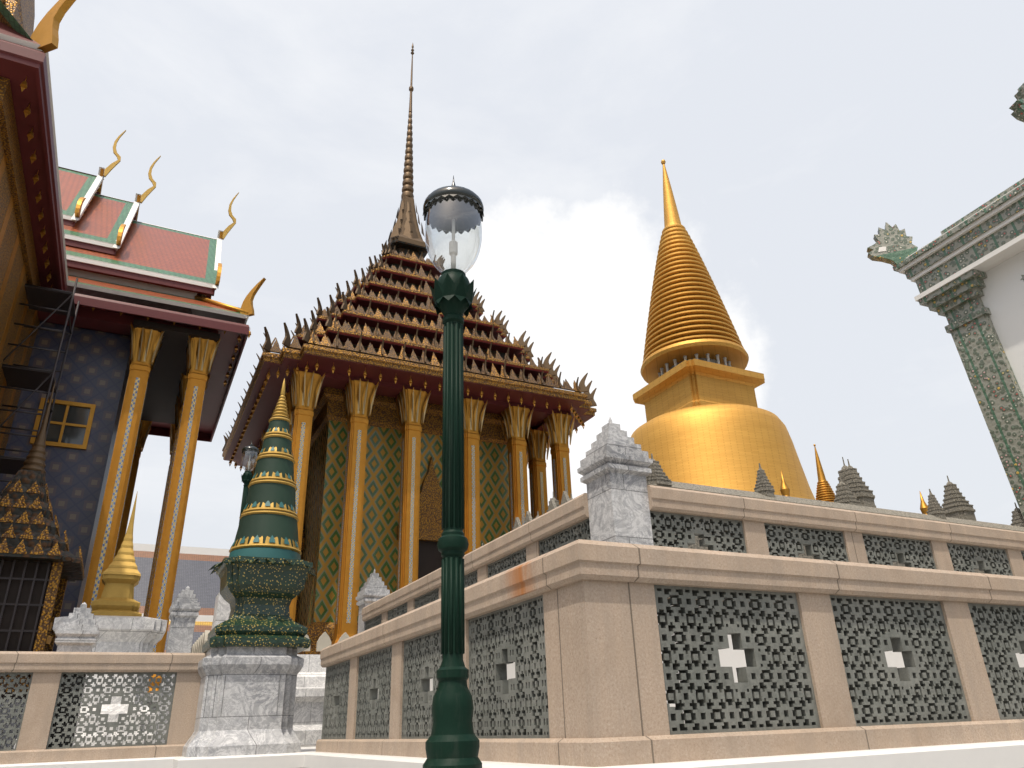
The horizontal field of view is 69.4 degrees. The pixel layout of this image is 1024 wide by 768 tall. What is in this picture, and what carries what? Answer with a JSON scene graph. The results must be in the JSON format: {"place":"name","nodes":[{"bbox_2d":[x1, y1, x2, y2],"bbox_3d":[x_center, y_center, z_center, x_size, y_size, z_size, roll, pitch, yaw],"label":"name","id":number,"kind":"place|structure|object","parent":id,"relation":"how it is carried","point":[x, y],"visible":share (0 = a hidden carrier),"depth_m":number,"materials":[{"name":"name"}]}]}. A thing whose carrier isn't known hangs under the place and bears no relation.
{"place":"outdoors","nodes":[
{"label":"outdoors","id":0,"kind":"place"},
{"bbox_2d":[133,543,229,652],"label":"building","id":1,"kind":"structure","parent":0,"point":[195,564],"depth_m":50.47,"materials":[{"name":"white paint"}]},
{"bbox_2d":[146,630,348,744],"bbox_3d":[-3.577,9.191,21.754,13.800,2.200,13.800,10,-27,-24],"label":"mondop base","id":2,"kind":"object","parent":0,"point":[309,705],"visible":0.1,"depth_m":14.65,"materials":[{"name":"white stone"}]},
{"bbox_2d":[245,368,575,644],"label":"columns","id":3,"kind":"structure","parent":2,"relation":"on","point":[302,392],"depth_m":20.51,"materials":[{"name":"gold metal"}]},
{"bbox_2d":[295,387,528,654],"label":"temple wall","id":4,"kind":"structure","parent":2,"relation":"on","point":[317,595],"depth_m":21.02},
{"bbox_2d":[222,43,596,471],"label":"temple roof","id":5,"kind":"structure","parent":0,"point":[383,321],"depth_m":22.72,"materials":[{"name":"brown tile"}]},
{"bbox_2d":[33,0,1023,548],"label":"sky","id":6,"kind":"structure","parent":0,"point":[787,133],"materials":[{"name":"white"}]},
{"label":"ground","id":7,"kind":"structure","parent":0,"visible":0},
{"bbox_2d":[212,442,259,628],"bbox_3d":[-4.255,3.693,11.111,0.440,6.090,0.440,10,-27,-24],"label":"street lamp","id":8,"kind":"object","parent":7,"relation":"on","point":[222,609],"visible":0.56,"depth_m":11.86,"materials":[{"name":"metal"}]},
{"bbox_2d":[423,175,483,767],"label":"street lamp","id":9,"kind":"object","parent":7,"relation":"on","point":[453,741],"visible":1,"depth_m":2.84,"materials":[{"name":"green painted iron"},{"name":"glass"}]},
{"bbox_2d":[0,605,1023,767],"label":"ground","id":10,"kind":"structure","parent":7,"relation":"on","point":[1004,754],"depth_m":4.81,"materials":[{"name":"white stone"}]},
{"bbox_2d":[0,380,84,698],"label":"small spired pavilion","id":11,"kind":"structure","parent":10,"relation":"on","point":[41,565],"depth_m":12.16,"materials":[{"name":"gold metal"}]},
{"bbox_2d":[0,651,205,763],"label":"balustrade","id":12,"kind":"object","parent":10,"relation":"on","point":[46,671],"visible":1,"depth_m":8.55,"materials":[{"name":"stone"}]},
{"bbox_2d":[13,491,200,748],"bbox_3d":[-6.731,3.788,12.240,2.718,4.222,2.718,10,-27,-24],"label":"royal insignia monument","id":13,"kind":"object","parent":10,"relation":"on","point":[123,624],"visible":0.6,"depth_m":11.64,"materials":[{"name":"white stone"}]},
{"bbox_2d":[0,130,265,748],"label":"temple building","id":14,"kind":"structure","parent":10,"relation":"on","point":[159,337],"depth_m":19.30,"materials":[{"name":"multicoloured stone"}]},
{"bbox_2d":[0,0,75,455],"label":"temple building","id":15,"kind":"structure","parent":14,"relation":"attached to","point":[32,245],"depth_m":14.19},
{"bbox_2d":[0,278,79,495],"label":"scaffolding","id":16,"kind":"object","parent":14,"relation":"on","point":[52,301],"visible":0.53,"depth_m":16.41,"materials":[{"name":"metal"}]},
{"bbox_2d":[182,647,303,756],"bbox_3d":[-3.262,3.883,9.057,1.250,1.160,1.250,10,-27,-24],"label":"marble pedestal","id":17,"kind":"object","parent":10,"relation":"on","point":[246,702],"visible":0.98,"depth_m":8.63,"materials":[{"name":"white stone"}]},
{"bbox_2d":[202,378,316,652],"bbox_3d":[-3.295,1.639,10.119,1.376,3.805,1.376,10,-27,-24],"label":"green offering monument","id":18,"kind":"object","parent":17,"relation":"on","point":[263,569],"visible":0.99,"depth_m":9.44,"materials":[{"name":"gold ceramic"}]},
{"bbox_2d":[49,418,653,746],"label":"stone pillars","id":19,"kind":"structure","parent":10,"relation":"on","point":[614,470],"depth_m":7.18,"materials":[{"name":"grey stone"}]},
{"bbox_2d":[316,539,1023,766],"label":"terrace wall","id":20,"kind":"structure","parent":10,"relation":"on","point":[578,635],"depth_m":4.67,"materials":[{"name":"stone"}]},
{"bbox_2d":[362,485,1023,629],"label":"balustrade","id":21,"kind":"object","parent":10,"relation":"on","point":[725,522],"visible":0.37,"depth_m":8.11,"materials":[{"name":"stone"}]},
{"bbox_2d":[631,159,814,499],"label":"golden chedi","id":22,"kind":"structure","parent":10,"relation":"on","point":[709,422],"depth_m":30.59,"materials":[{"name":"gold metal"}]},
{"bbox_2d":[482,454,1023,573],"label":"model temple","id":23,"kind":"structure","parent":10,"relation":"on","point":[853,492],"depth_m":11.70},
{"bbox_2d":[813,444,834,501],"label":"golden chedi","id":24,"kind":"structure","parent":10,"relation":"on","point":[824,491],"depth_m":19.95,"materials":[{"name":"gold metal"}]},
{"bbox_2d":[867,83,1023,518],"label":"temple building","id":25,"kind":"structure","parent":7,"relation":"on","point":[965,274],"depth_m":15.21,"materials":[{"name":"white paint"}]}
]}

